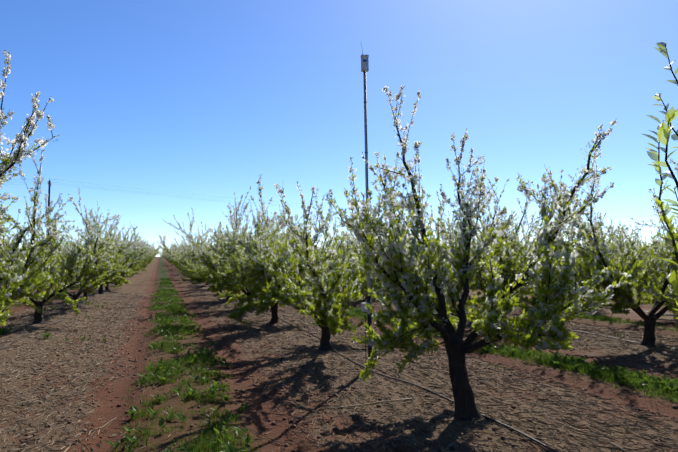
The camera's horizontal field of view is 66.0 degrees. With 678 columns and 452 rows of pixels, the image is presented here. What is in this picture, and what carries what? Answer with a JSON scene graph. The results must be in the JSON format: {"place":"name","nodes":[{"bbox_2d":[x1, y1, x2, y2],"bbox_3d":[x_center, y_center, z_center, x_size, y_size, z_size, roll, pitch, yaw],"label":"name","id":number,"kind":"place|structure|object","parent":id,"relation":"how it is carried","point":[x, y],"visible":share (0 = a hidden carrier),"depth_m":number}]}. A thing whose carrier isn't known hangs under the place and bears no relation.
{"place":"outdoors","nodes":[
{"label":"outdoors","id":0,"kind":"place"},
{"bbox_2d":[0,257,677,451],"bbox_3d":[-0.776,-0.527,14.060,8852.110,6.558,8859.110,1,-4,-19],"label":"orchard ground","id":1,"kind":"structure","parent":0,"point":[157,268],"depth_m":7.13},
{"bbox_2d":[1,227,38,274],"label":"plum tree","id":2,"kind":"object","parent":1,"relation":"on","point":[15,240],"visible":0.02,"depth_m":29.58},
{"bbox_2d":[0,50,59,325],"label":"plum tree","id":3,"kind":"object","parent":1,"relation":"on","point":[9,161],"visible":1,"depth_m":5.04},
{"bbox_2d":[0,152,75,312],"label":"plum tree","id":4,"kind":"object","parent":1,"relation":"on","point":[29,283],"visible":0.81,"depth_m":9.37},
{"bbox_2d":[0,188,134,323],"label":"plum tree","id":5,"kind":"object","parent":1,"relation":"on","point":[66,273],"visible":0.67,"depth_m":14.00},
{"bbox_2d":[0,201,138,309],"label":"plum tree","id":6,"kind":"object","parent":1,"relation":"on","point":[92,281],"visible":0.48,"depth_m":18.04},
{"bbox_2d":[49,215,126,300],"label":"plum tree","id":7,"kind":"object","parent":1,"relation":"on","point":[80,282],"visible":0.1,"depth_m":22.55},
{"bbox_2d":[53,223,141,293],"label":"plum tree","id":8,"kind":"object","parent":1,"relation":"on","point":[100,290],"visible":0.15,"depth_m":27.06},
{"bbox_2d":[83,221,152,289],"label":"plum tree","id":9,"kind":"object","parent":1,"relation":"on","point":[135,255],"visible":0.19,"depth_m":31.26},
{"bbox_2d":[82,226,155,280],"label":"plum tree","id":10,"kind":"object","parent":1,"relation":"on","point":[137,267],"visible":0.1,"depth_m":40.11},
{"bbox_2d":[110,232,141,276],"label":"plum tree","id":11,"kind":"object","parent":1,"relation":"on","point":[129,249],"visible":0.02,"depth_m":44.69},
{"bbox_2d":[115,239,147,284],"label":"plum tree","id":12,"kind":"object","parent":1,"relation":"on","point":[131,272],"visible":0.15,"depth_m":36.39},
{"bbox_2d":[127,236,150,276],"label":"plum tree","id":13,"kind":"object","parent":1,"relation":"on","point":[142,269],"depth_m":50.10},
{"bbox_2d":[138,246,160,270],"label":"plum tree","id":14,"kind":"object","parent":1,"relation":"on","point":[145,260],"visible":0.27,"depth_m":57.94},
{"bbox_2d":[162,243,193,275],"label":"plum tree","id":15,"kind":"object","parent":1,"relation":"on","point":[174,261],"visible":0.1,"depth_m":49.37},
{"bbox_2d":[162,235,212,267],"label":"plum tree","id":16,"kind":"object","parent":1,"relation":"on","point":[184,241],"visible":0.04,"depth_m":45.81},
{"bbox_2d":[158,232,223,272],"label":"plum tree","id":17,"kind":"object","parent":1,"relation":"on","point":[161,242],"visible":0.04,"depth_m":40.43},
{"bbox_2d":[182,237,219,284],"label":"plum tree","id":18,"kind":"object","parent":1,"relation":"on","point":[188,246],"depth_m":37.07},
{"bbox_2d":[157,235,245,293],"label":"plum tree","id":19,"kind":"object","parent":1,"relation":"on","point":[188,268],"visible":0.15,"depth_m":27.15},
{"bbox_2d":[177,234,226,286],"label":"plum tree","id":20,"kind":"object","parent":1,"relation":"on","point":[195,263],"visible":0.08,"depth_m":32.72},
{"bbox_2d":[164,203,253,299],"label":"plum tree","id":21,"kind":"object","parent":1,"relation":"on","point":[202,275],"visible":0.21,"depth_m":22.80},
{"bbox_2d":[173,201,312,307],"bbox_3d":[-3.166,1.042,19.396,5.066,3.984,3.889,0,-4,6],"label":"plum tree","id":22,"kind":"object","parent":1,"relation":"on","point":[207,262],"visible":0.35,"depth_m":18.57},
{"bbox_2d":[207,173,338,325],"bbox_3d":[-2.227,0.657,14.305,3.947,4.044,5.141,-1,-4,18],"label":"plum tree","id":23,"kind":"object","parent":1,"relation":"on","point":[257,277],"visible":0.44,"depth_m":14.02},
{"bbox_2d":[229,180,383,350],"bbox_3d":[-0.902,0.849,10.084,4.157,3.082,5.690,-2,-4,24],"label":"plum tree","id":24,"kind":"object","parent":1,"relation":"on","point":[327,307],"visible":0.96,"depth_m":8.67},
{"bbox_2d":[313,219,360,284],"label":"plum tree","id":25,"kind":"object","parent":1,"relation":"on","point":[332,245],"visible":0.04,"depth_m":28.30},
{"bbox_2d":[9,179,667,236],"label":"power line poles","id":26,"kind":"object","parent":1,"relation":"on","point":[49,184],"visible":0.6,"depth_m":59.04},
{"bbox_2d":[0,290,677,451],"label":"fallen twigs","id":27,"kind":"object","parent":1,"relation":"on","point":[612,449],"visible":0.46,"depth_m":6.92},
{"bbox_2d":[0,278,677,451],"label":"grass and weeds","id":28,"kind":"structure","parent":1,"relation":"on","point":[637,378],"depth_m":7.69},
{"bbox_2d":[0,297,677,451],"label":"soil clods","id":29,"kind":"object","parent":1,"relation":"on","point":[395,446],"visible":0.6,"depth_m":7.19},
{"bbox_2d":[0,273,677,451],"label":"drip lines","id":30,"kind":"structure","parent":1,"relation":"on","point":[521,433],"depth_m":8.20},
{"bbox_2d":[312,207,411,298],"bbox_3d":[1.469,1.205,23.527,5.398,4.246,4.145,1,-4,-9],"label":"plum tree","id":31,"kind":"object","parent":1,"relation":"on","point":[378,281],"visible":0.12,"depth_m":23.81},
{"bbox_2d":[361,45,372,369],"bbox_3d":[0.416,-0.161,8.021,0.188,5.444,0.163,0,-3,-19],"label":"sensor mast","id":32,"kind":"object","parent":1,"relation":"on","point":[364,64],"visible":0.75,"depth_m":8.09},
{"bbox_2d":[326,398,411,407],"bbox_3d":[0.356,2.067,6.087,1.008,0.086,0.211,1,-4,-19],"label":"stick","id":33,"kind":"object","parent":1,"relation":"on","point":[369,403],"visible":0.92,"depth_m":6.08},
{"bbox_2d":[379,211,514,289],"bbox_3d":[3.848,1.221,19.365,4.665,3.725,4.338,1,-4,-17],"label":"plum tree","id":34,"kind":"object","parent":1,"relation":"on","point":[451,272],"visible":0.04,"depth_m":19.30},
{"bbox_2d":[427,221,468,273],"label":"plum tree","id":35,"kind":"object","parent":1,"relation":"on","point":[442,238],"visible":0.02,"depth_m":28.11},
{"bbox_2d":[324,86,644,420],"bbox_3d":[1.166,0.242,5.801,3.059,3.795,3.398,1,-4,-19],"label":"plum tree","id":36,"kind":"object","parent":1,"relation":"on","point":[410,289],"visible":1,"depth_m":5.36},
{"bbox_2d":[428,212,543,282],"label":"plum tree","id":37,"kind":"object","parent":1,"relation":"on","point":[509,230],"depth_m":24.36},
{"bbox_2d":[411,169,582,309],"bbox_3d":[4.641,0.568,14.468,5.433,4.273,4.171,0,-4,0],"label":"plum tree","id":38,"kind":"object","parent":1,"relation":"on","point":[507,273],"visible":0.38,"depth_m":14.19},
{"bbox_2d":[516,213,622,300],"bbox_3d":[9.023,1.251,20.539,3.478,3.760,5.184,-3,-5,36],"label":"plum tree","id":39,"kind":"object","parent":1,"relation":"on","point":[580,281],"visible":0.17,"depth_m":19.37},
{"bbox_2d":[557,226,633,250],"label":"plum tree","id":40,"kind":"object","parent":1,"relation":"on","point":[604,242],"depth_m":34.12},
{"bbox_2d":[520,147,677,346],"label":"plum tree","id":41,"kind":"object","parent":1,"relation":"on","point":[659,295],"visible":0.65,"depth_m":10.26},
{"bbox_2d":[584,180,677,307],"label":"plum tree","id":42,"kind":"object","parent":1,"relation":"on","point":[632,243],"visible":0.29,"depth_m":16.07},
{"bbox_2d":[592,216,676,283],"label":"plum tree","id":43,"kind":"object","parent":1,"relation":"on","point":[644,258],"visible":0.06,"depth_m":23.95},
{"bbox_2d":[629,224,667,281],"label":"plum tree","id":44,"kind":"object","parent":1,"relation":"on","point":[636,242],"visible":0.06,"depth_m":29.21},
{"bbox_2d":[642,42,677,318],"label":"leafy tree shoots","id":45,"kind":"object","parent":1,"relation":"on","point":[663,134],"visible":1,"depth_m":2.46},
{"bbox_2d":[0,0,677,256],"label":"sky","id":46,"kind":"structure","parent":0,"point":[200,98]}
]}

